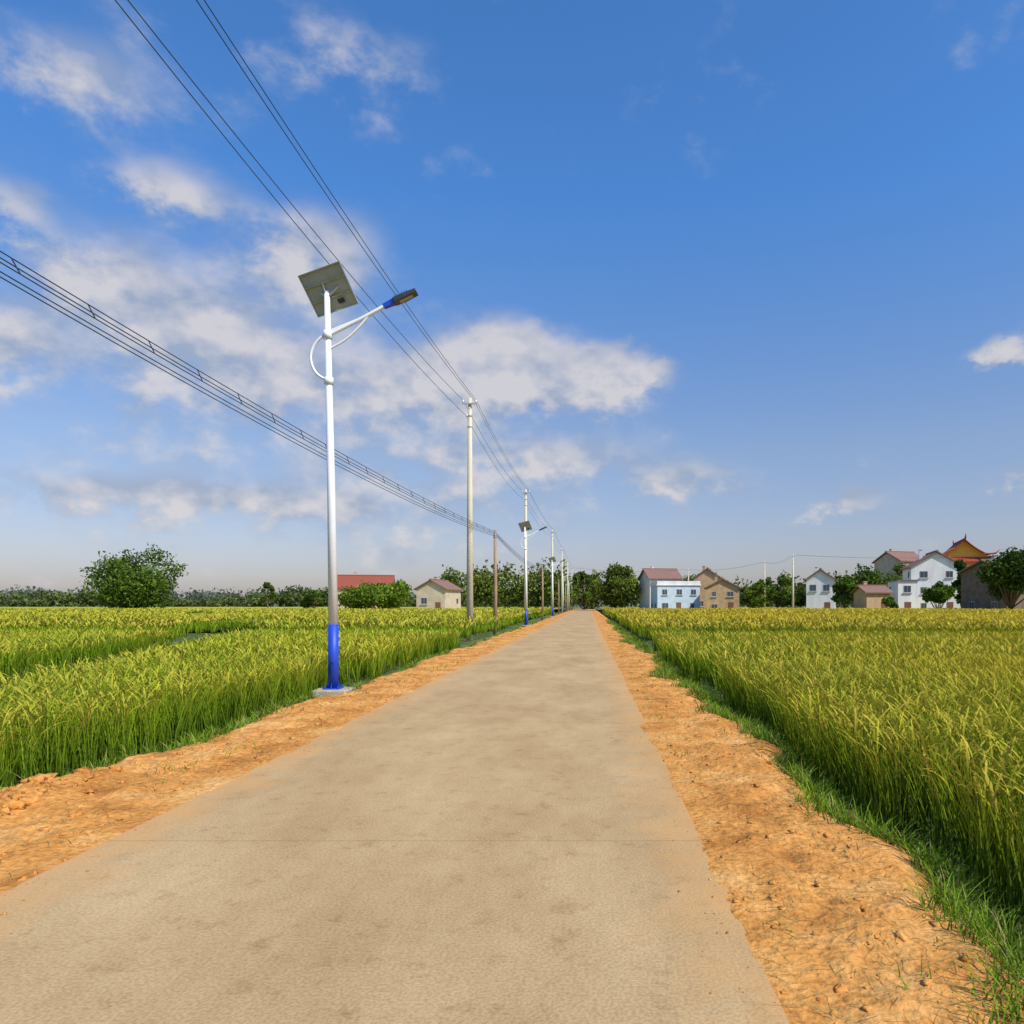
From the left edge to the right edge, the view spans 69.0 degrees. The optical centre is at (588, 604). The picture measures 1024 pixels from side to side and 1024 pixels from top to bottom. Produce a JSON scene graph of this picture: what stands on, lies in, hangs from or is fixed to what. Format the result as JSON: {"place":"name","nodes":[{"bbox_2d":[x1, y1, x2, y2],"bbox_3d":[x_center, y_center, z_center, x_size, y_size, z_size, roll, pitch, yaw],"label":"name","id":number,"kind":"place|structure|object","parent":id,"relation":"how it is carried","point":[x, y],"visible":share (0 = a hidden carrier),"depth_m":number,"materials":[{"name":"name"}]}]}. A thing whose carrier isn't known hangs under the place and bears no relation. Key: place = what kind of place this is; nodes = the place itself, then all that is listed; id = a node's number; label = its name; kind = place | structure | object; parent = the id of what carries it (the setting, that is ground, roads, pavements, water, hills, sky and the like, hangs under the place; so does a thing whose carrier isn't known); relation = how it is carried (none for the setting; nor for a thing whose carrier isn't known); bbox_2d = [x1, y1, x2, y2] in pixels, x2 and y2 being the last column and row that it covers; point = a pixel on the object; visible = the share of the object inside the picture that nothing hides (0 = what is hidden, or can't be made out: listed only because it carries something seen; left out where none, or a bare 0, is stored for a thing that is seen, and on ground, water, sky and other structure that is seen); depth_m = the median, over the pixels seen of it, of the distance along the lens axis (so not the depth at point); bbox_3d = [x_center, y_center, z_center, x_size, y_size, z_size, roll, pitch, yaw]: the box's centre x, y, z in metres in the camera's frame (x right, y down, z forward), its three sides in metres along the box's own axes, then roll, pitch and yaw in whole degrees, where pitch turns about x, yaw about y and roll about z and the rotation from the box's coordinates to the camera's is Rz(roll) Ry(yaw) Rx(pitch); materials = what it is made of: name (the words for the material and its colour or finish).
{"place":"outdoors","nodes":[
{"label":"outdoors","id":0,"kind":"place"},
{"bbox_2d":[0,607,554,786],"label":"rice field","id":1,"kind":"structure","parent":0,"point":[75,716],"depth_m":14.18,"materials":[{"name":"green plant"}]},
{"bbox_2d":[0,609,789,1023],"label":"concrete road","id":2,"kind":"structure","parent":0,"point":[496,837],"depth_m":4.15,"materials":[{"name":"beige concrete"}]},
{"bbox_2d":[0,605,1023,1023],"bbox_3d":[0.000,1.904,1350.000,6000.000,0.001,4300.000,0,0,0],"label":"ground","id":3,"kind":"structure","parent":0,"point":[478,637],"depth_m":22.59,"materials":[{"name":"green plant"}]},
{"bbox_2d":[79,542,188,608],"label":"broadleaf tree","id":4,"kind":"object","parent":3,"relation":"on","point":[124,586],"visible":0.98,"depth_m":117.52,"materials":[{"name":"green plant"}]},
{"bbox_2d":[187,610,204,613],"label":"rice plants","id":5,"kind":"object","parent":3,"relation":"on","point":[199,611],"visible":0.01,"depth_m":59.94,"materials":[{"name":"green plant"}]},
{"bbox_2d":[220,626,233,633],"bbox_3d":[-16.585,1.451,33.993,0.740,0.932,0.600,0,0,37],"label":"shrub","id":6,"kind":"object","parent":3,"relation":"on","point":[226,629],"visible":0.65,"depth_m":33.87,"materials":[{"name":"green plant"}]},
{"bbox_2d":[258,582,276,607],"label":"broadleaf tree","id":7,"kind":"object","parent":3,"relation":"on","point":[269,596],"visible":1,"depth_m":189.81,"materials":[{"name":"green plant"}]},
{"bbox_2d":[0,585,555,606],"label":"distant tree row","id":8,"kind":"object","parent":3,"relation":"on","point":[82,598],"visible":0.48,"depth_m":255.97,"materials":[{"name":"green plant"}]},
{"bbox_2d":[0,607,559,622],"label":"distant rice","id":9,"kind":"object","parent":3,"relation":"on","point":[251,608],"visible":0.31,"depth_m":207.98,"materials":[{"name":"green plant"}]},
{"bbox_2d":[0,609,576,893],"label":"dirt shoulder","id":10,"kind":"object","parent":3,"relation":"on","point":[41,858],"visible":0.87,"depth_m":6.68},
{"bbox_2d":[298,261,417,697],"bbox_3d":[-4.304,-2.256,13.870,2.192,8.112,0.660,0,0,0],"label":"solar street lamp","id":11,"kind":"object","parent":10,"relation":"on","point":[328,289],"visible":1,"depth_m":13.81,"materials":[{"name":"white metal"}]},
{"bbox_2d":[518,520,546,624],"bbox_3d":[-4.204,-2.256,56.000,2.192,8.112,0.660,0,0,0],"label":"solar street lamp","id":12,"kind":"object","parent":10,"relation":"on","point":[525,526],"visible":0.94,"depth_m":55.94,"materials":[{"name":"white metal"}]},
{"bbox_2d":[548,557,563,616],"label":"solar street lamp","id":13,"kind":"object","parent":10,"relation":"on","point":[552,559],"visible":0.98,"depth_m":97.94,"materials":[{"name":"white metal"}]},
{"bbox_2d":[560,571,571,612],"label":"solar street lamp","id":14,"kind":"object","parent":10,"relation":"on","point":[564,573],"visible":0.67,"depth_m":139.93,"materials":[{"name":"white metal"}]},
{"bbox_2d":[297,588,325,608],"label":"shrub","id":15,"kind":"object","parent":3,"relation":"on","point":[309,599],"visible":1,"depth_m":149.37,"materials":[{"name":"green plant"}]},
{"bbox_2d":[338,589,376,608],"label":"walls","id":16,"kind":"structure","parent":3,"relation":"on","point":[339,590],"depth_m":144.67,"materials":[{"name":"beige paint"}]},
{"bbox_2d":[337,575,394,588],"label":"roof","id":17,"kind":"structure","parent":16,"relation":"on","point":[344,581],"depth_m":148.28,"materials":[{"name":"red tile"}]},
{"bbox_2d":[338,579,413,608],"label":"shrub","id":18,"kind":"object","parent":3,"relation":"on","point":[387,596],"visible":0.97,"depth_m":109.56,"materials":[{"name":"green plant"}]},
{"bbox_2d":[0,584,853,606],"bbox_3d":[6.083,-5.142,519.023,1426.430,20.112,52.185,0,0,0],"label":"distant tree row","id":19,"kind":"object","parent":3,"relation":"on","point":[203,594],"visible":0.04,"depth_m":511.85,"materials":[{"name":"green plant"}]},
{"bbox_2d":[413,577,463,608],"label":"beige farmhouse","id":20,"kind":"object","parent":3,"relation":"on","point":[435,592],"visible":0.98,"depth_m":147.79,"materials":[{"name":"beige paint"}]},
{"bbox_2d":[435,602,440,607],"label":"door","id":21,"kind":"structure","parent":20,"relation":"in","point":[437,604],"depth_m":147.27,"materials":[{"name":"brown wood"}]},
{"bbox_2d":[421,598,457,603],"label":"window panes","id":22,"kind":"structure","parent":20,"relation":"in","point":[423,600],"depth_m":147.76,"materials":[{"name":"grey glass"}]},
{"bbox_2d":[462,398,476,640],"bbox_3d":[-6.080,-4.241,37.999,0.760,12.682,0.373,0,0,0],"label":"concrete utility pole","id":23,"kind":"object","parent":3,"relation":"on","point":[469,612],"visible":0.91,"depth_m":37.88,"materials":[{"name":"concrete"}]},
{"bbox_2d":[115,0,569,561],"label":"overhead power line","id":24,"kind":"object","parent":23,"relation":"attached to","point":[291,204],"visible":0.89,"depth_m":16.91,"materials":[{"name":"metal"}]},
{"bbox_2d":[493,530,496,634],"bbox_3d":[-5.428,-1.100,42.984,0.242,6.402,0.276,0,0,35],"label":"wooden telephone pole","id":25,"kind":"object","parent":3,"relation":"on","point":[495,581],"visible":0.89,"depth_m":42.92,"materials":[{"name":"brown wood"}]},
{"bbox_2d":[0,251,565,586],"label":"telephone cables","id":26,"kind":"object","parent":25,"relation":"attached to","point":[153,349],"visible":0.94,"depth_m":14.70,"materials":[{"name":"rubber"}]},
{"bbox_2d":[0,649,1018,1023],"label":"soil clods","id":27,"kind":"object","parent":3,"relation":"on","point":[22,801],"visible":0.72,"depth_m":5.70,"materials":[{"name":"brown soil"}]},
{"bbox_2d":[439,557,581,611],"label":"distant tree row","id":28,"kind":"object","parent":3,"relation":"on","point":[483,584],"visible":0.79,"depth_m":188.20,"materials":[{"name":"green plant"}]},
{"bbox_2d":[521,489,529,623],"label":"concrete utility pole","id":29,"kind":"object","parent":3,"relation":"on","point":[525,505],"visible":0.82,"depth_m":67.39,"materials":[{"name":"concrete"}]},
{"bbox_2d":[541,567,543,620],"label":"wooden telephone pole","id":30,"kind":"object","parent":3,"relation":"on","point":[542,617],"visible":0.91,"depth_m":83.92,"materials":[{"name":"brown wood"}]},
{"bbox_2d":[550,530,554,615],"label":"concrete utility pole","id":31,"kind":"object","parent":3,"relation":"on","point":[552,531],"visible":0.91,"depth_m":103.89,"materials":[{"name":"concrete"}]},
{"bbox_2d":[558,579,558,613],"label":"wooden telephone pole","id":32,"kind":"object","parent":3,"relation":"on","point":[558,596],"visible":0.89,"depth_m":124.92,"materials":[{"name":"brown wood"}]},
{"bbox_2d":[560,548,563,613],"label":"concrete utility pole","id":33,"kind":"object","parent":3,"relation":"on","point":[561,549],"visible":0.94,"depth_m":137.89,"materials":[{"name":"concrete"}]},
{"bbox_2d":[567,559,567,610],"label":"concrete utility pole","id":34,"kind":"object","parent":3,"relation":"on","point":[567,584],"visible":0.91,"depth_m":171.86,"materials":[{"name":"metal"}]},
{"bbox_2d":[568,571,599,609],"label":"broadleaf tree","id":35,"kind":"object","parent":3,"relation":"on","point":[583,578],"visible":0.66,"depth_m":214.63,"materials":[{"name":"green plant"}]},
{"bbox_2d":[587,561,641,607],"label":"broadleaf tree","id":36,"kind":"object","parent":3,"relation":"on","point":[615,586],"visible":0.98,"depth_m":182.81,"materials":[{"name":"green plant"}]},
{"bbox_2d":[640,572,680,607],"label":"walls","id":37,"kind":"structure","parent":3,"relation":"on","point":[645,595],"depth_m":179.57,"materials":[{"name":"white paint"}]},
{"bbox_2d":[637,568,683,579],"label":"roof","id":38,"kind":"structure","parent":37,"relation":"on","point":[658,573],"depth_m":179.78,"materials":[{"name":"brown tile"}]},
{"bbox_2d":[651,585,699,608],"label":"walls","id":39,"kind":"structure","parent":3,"relation":"on","point":[671,599],"depth_m":164.11,"materials":[{"name":"white paint"}]},
{"bbox_2d":[652,589,695,607],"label":"window frames","id":40,"kind":"structure","parent":39,"relation":"attached to","point":[679,594],"depth_m":164.25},
{"bbox_2d":[655,590,695,607],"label":"window panes","id":41,"kind":"object","parent":40,"relation":"in","point":[664,605],"visible":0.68,"depth_m":163.92,"materials":[{"name":"grey glass"}]},
{"bbox_2d":[649,581,700,585],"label":"roof","id":42,"kind":"structure","parent":39,"relation":"on","point":[681,583],"depth_m":164.00,"materials":[{"name":"white concrete"}]},
{"bbox_2d":[676,602,680,607],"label":"door","id":43,"kind":"structure","parent":39,"relation":"attached to","point":[678,604],"depth_m":163.97,"materials":[{"name":"brown wood"}]},
{"bbox_2d":[559,569,805,609],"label":"distant tree row","id":44,"kind":"object","parent":3,"relation":"on","point":[591,603],"visible":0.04,"depth_m":238.42,"materials":[{"name":"green plant"}]},
{"bbox_2d":[693,570,721,607],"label":"walls","id":45,"kind":"structure","parent":3,"relation":"on","point":[706,578],"depth_m":173.79,"materials":[{"name":"beige paint"}]},
{"bbox_2d":[691,567,723,579],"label":"roof","id":46,"kind":"structure","parent":45,"relation":"on","point":[707,568],"depth_m":173.62,"materials":[{"name":"brown tile"}]},
{"bbox_2d":[706,580,738,608],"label":"walls","id":47,"kind":"structure","parent":3,"relation":"on","point":[721,588],"depth_m":156.06,"materials":[{"name":"beige brick"}]},
{"bbox_2d":[704,578,740,588],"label":"roof","id":48,"kind":"structure","parent":47,"relation":"on","point":[720,580],"depth_m":155.83,"materials":[{"name":"brown tile"}]},
{"bbox_2d":[711,591,733,607],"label":"window frames","id":49,"kind":"structure","parent":47,"relation":"attached to","point":[727,596],"depth_m":155.84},
{"bbox_2d":[712,592,732,607],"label":"window panes","id":50,"kind":"object","parent":49,"relation":"in","point":[713,593],"visible":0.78,"depth_m":156.24,"materials":[{"name":"grey glass"}]},
{"bbox_2d":[728,602,733,607],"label":"door","id":51,"kind":"structure","parent":47,"relation":"attached to","point":[730,604],"depth_m":155.71,"materials":[{"name":"brown wood"}]},
{"bbox_2d":[739,579,767,608],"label":"broadleaf tree","id":52,"kind":"object","parent":3,"relation":"on","point":[754,594],"visible":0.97,"depth_m":148.45,"materials":[{"name":"green plant"}]},
{"bbox_2d":[763,561,766,607],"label":"concrete utility pole","id":53,"kind":"object","parent":3,"relation":"on","point":[764,578],"visible":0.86,"depth_m":149.88,"materials":[{"name":"concrete"}]},
{"bbox_2d":[580,555,998,571],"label":"village power line","id":54,"kind":"object","parent":53,"relation":"attached to","point":[789,558],"visible":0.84,"depth_m":123.89,"materials":[{"name":"metal"}]},
{"bbox_2d":[763,574,795,607],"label":"broadleaf tree","id":55,"kind":"object","parent":3,"relation":"on","point":[773,593],"visible":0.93,"depth_m":188.69,"materials":[{"name":"green plant"}]},
{"bbox_2d":[782,592,805,607],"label":"shrub","id":56,"kind":"object","parent":3,"relation":"on","point":[799,600],"visible":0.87,"depth_m":149.21,"materials":[{"name":"green plant"}]},
{"bbox_2d":[792,554,795,607],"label":"concrete utility pole","id":57,"kind":"object","parent":3,"relation":"on","point":[793,580],"visible":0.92,"depth_m":119.89,"materials":[{"name":"concrete"}]},
{"bbox_2d":[600,607,1004,628],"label":"distant rice","id":58,"kind":"object","parent":3,"relation":"on","point":[742,607],"visible":0.1,"depth_m":206.40,"materials":[{"name":"green plant"}]},
{"bbox_2d":[591,609,1023,1023],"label":"dirt shoulder","id":59,"kind":"object","parent":3,"relation":"on","point":[916,1000],"visible":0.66,"depth_m":4.15},
{"bbox_2d":[776,570,857,607],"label":"distant tree row","id":60,"kind":"object","parent":3,"relation":"on","point":[801,588],"visible":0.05,"depth_m":203.78,"materials":[{"name":"green plant"}]},
{"bbox_2d":[806,570,835,608],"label":"walls","id":61,"kind":"structure","parent":3,"relation":"on","point":[819,597],"depth_m":145.35,"materials":[{"name":"white paint"}]},
{"bbox_2d":[811,584,829,590],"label":"window frames","id":62,"kind":"structure","parent":61,"relation":"attached to","point":[823,586],"depth_m":144.86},
{"bbox_2d":[810,585,828,590],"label":"window panes","id":63,"kind":"object","parent":62,"relation":"in","point":[812,587],"visible":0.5,"depth_m":145.57,"materials":[{"name":"grey glass"}]},
{"bbox_2d":[804,568,837,581],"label":"roof","id":64,"kind":"structure","parent":61,"relation":"on","point":[821,569],"depth_m":145.33,"materials":[{"name":"brown tile"}]},
{"bbox_2d":[824,602,829,607],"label":"door","id":65,"kind":"structure","parent":61,"relation":"attached to","point":[826,604],"depth_m":144.83,"materials":[{"name":"brown wood"}]},
{"bbox_2d":[830,575,857,607],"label":"broadleaf tree","id":66,"kind":"object","parent":3,"relation":"on","point":[841,587],"visible":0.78,"depth_m":134.57,"materials":[{"name":"green plant"}]},
{"bbox_2d":[850,581,893,608],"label":"brick hut","id":67,"kind":"object","parent":3,"relation":"on","point":[867,596],"visible":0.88,"depth_m":125.97,"materials":[{"name":"brown tile"}]},
{"bbox_2d":[847,563,902,601],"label":"broadleaf tree","id":68,"kind":"object","parent":3,"relation":"on","point":[871,577],"visible":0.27,"depth_m":162.75,"materials":[{"name":"green plant"}]},
{"bbox_2d":[881,596,898,607],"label":"shrub","id":69,"kind":"object","parent":3,"relation":"on","point":[889,601],"visible":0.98,"depth_m":119.37,"materials":[{"name":"green plant"}]},
{"bbox_2d":[874,553,911,579],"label":"walls","id":70,"kind":"structure","parent":3,"relation":"on","point":[885,564],"depth_m":180.89,"materials":[{"name":"grey paint"}]},
{"bbox_2d":[872,551,918,563],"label":"roof","id":71,"kind":"structure","parent":70,"relation":"on","point":[906,556],"depth_m":180.12,"materials":[{"name":"brown tile"}]},
{"bbox_2d":[886,561,906,579],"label":"broadleaf tree","id":72,"kind":"object","parent":3,"relation":"on","point":[897,568],"visible":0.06,"depth_m":174.48,"materials":[{"name":"green plant"}]},
{"bbox_2d":[888,581,917,607],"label":"walls","id":73,"kind":"structure","parent":3,"relation":"on","point":[900,597],"depth_m":130.64,"materials":[{"name":"white paint"}]},
{"bbox_2d":[889,586,910,591],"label":"window panes","id":74,"kind":"object","parent":73,"relation":"attached to","point":[905,588],"visible":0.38,"depth_m":130.49,"materials":[{"name":"grey glass"}]},
{"bbox_2d":[886,580,919,581],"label":"roof","id":75,"kind":"structure","parent":73,"relation":"on","point":[902,580],"depth_m":130.43,"materials":[{"name":"grey concrete"}]},
{"bbox_2d":[905,602,910,607],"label":"door","id":76,"kind":"structure","parent":73,"relation":"attached to","point":[907,604],"depth_m":130.48,"materials":[{"name":"brown wood"}]},
{"bbox_2d":[903,553,960,608],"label":"walls","id":77,"kind":"structure","parent":3,"relation":"on","point":[935,566],"depth_m":135.82,"materials":[{"name":"white paint"}]},
{"bbox_2d":[908,571,952,607],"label":"window panes","id":78,"kind":"object","parent":77,"relation":"attached to","point":[923,574],"visible":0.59,"depth_m":136.08,"materials":[{"name":"grey glass"}]},
{"bbox_2d":[900,550,966,569],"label":"roof","id":79,"kind":"structure","parent":77,"relation":"on","point":[929,554],"depth_m":136.43,"materials":[{"name":"brown tile"}]},
{"bbox_2d":[918,549,922,558],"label":"chimney","id":80,"kind":"object","parent":79,"relation":"on","point":[920,553],"visible":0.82,"depth_m":141.28,"materials":[{"name":"white paint"}]},
{"bbox_2d":[947,602,952,607],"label":"door","id":81,"kind":"structure","parent":77,"relation":"attached to","point":[949,604],"depth_m":135.06,"materials":[{"name":"brown wood"}]},
{"bbox_2d":[922,581,956,607],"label":"shrub","id":82,"kind":"object","parent":3,"relation":"on","point":[940,593],"visible":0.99,"depth_m":120.80,"materials":[{"name":"green plant"}]},
{"bbox_2d":[951,559,965,606],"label":"cypress tree","id":83,"kind":"object","parent":3,"relation":"on","point":[959,565],"visible":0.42,"depth_m":127.84,"materials":[{"name":"green plant"}]},
{"bbox_2d":[946,541,986,566],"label":"walls","id":84,"kind":"structure","parent":3,"relation":"on","point":[964,549],"depth_m":171.26,"materials":[{"name":"yellow paint"}]},
{"bbox_2d":[942,534,998,562],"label":"roof","id":85,"kind":"structure","parent":84,"relation":"on","point":[966,559],"depth_m":170.39,"materials":[{"name":"red tile"}]},
{"bbox_2d":[961,563,1023,608],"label":"walls","id":86,"kind":"structure","parent":3,"relation":"on","point":[972,590],"depth_m":112.22,"materials":[{"name":"brick"}]},
{"bbox_2d":[957,559,996,573],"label":"roof","id":87,"kind":"structure","parent":86,"relation":"on","point":[968,567],"depth_m":112.60,"materials":[{"name":"grey tile"}]},
{"bbox_2d":[971,601,997,608],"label":"window frames","id":88,"kind":"structure","parent":86,"relation":"attached to","point":[991,604],"depth_m":109.29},
{"bbox_2d":[969,602,996,607],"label":"window panes","id":89,"kind":"object","parent":88,"relation":"in","point":[994,604],"visible":0.36,"depth_m":109.07,"materials":[{"name":"grey glass"}]},
{"bbox_2d":[974,547,1023,608],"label":"broadleaf tree","id":90,"kind":"object","parent":3,"relation":"on","point":[1002,577],"visible":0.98,"depth_m":98.61,"materials":[{"name":"green plant"}]},
{"bbox_2d":[0,0,1023,604],"label":"sky","id":91,"kind":"structure","parent":0,"point":[726,285],"materials":[{"name":"blue"}]},
{"bbox_2d":[602,607,1023,940],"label":"rice field","id":92,"kind":"structure","parent":0,"point":[884,706],"depth_m":9.07,"materials":[{"name":"green plant"}]}
]}

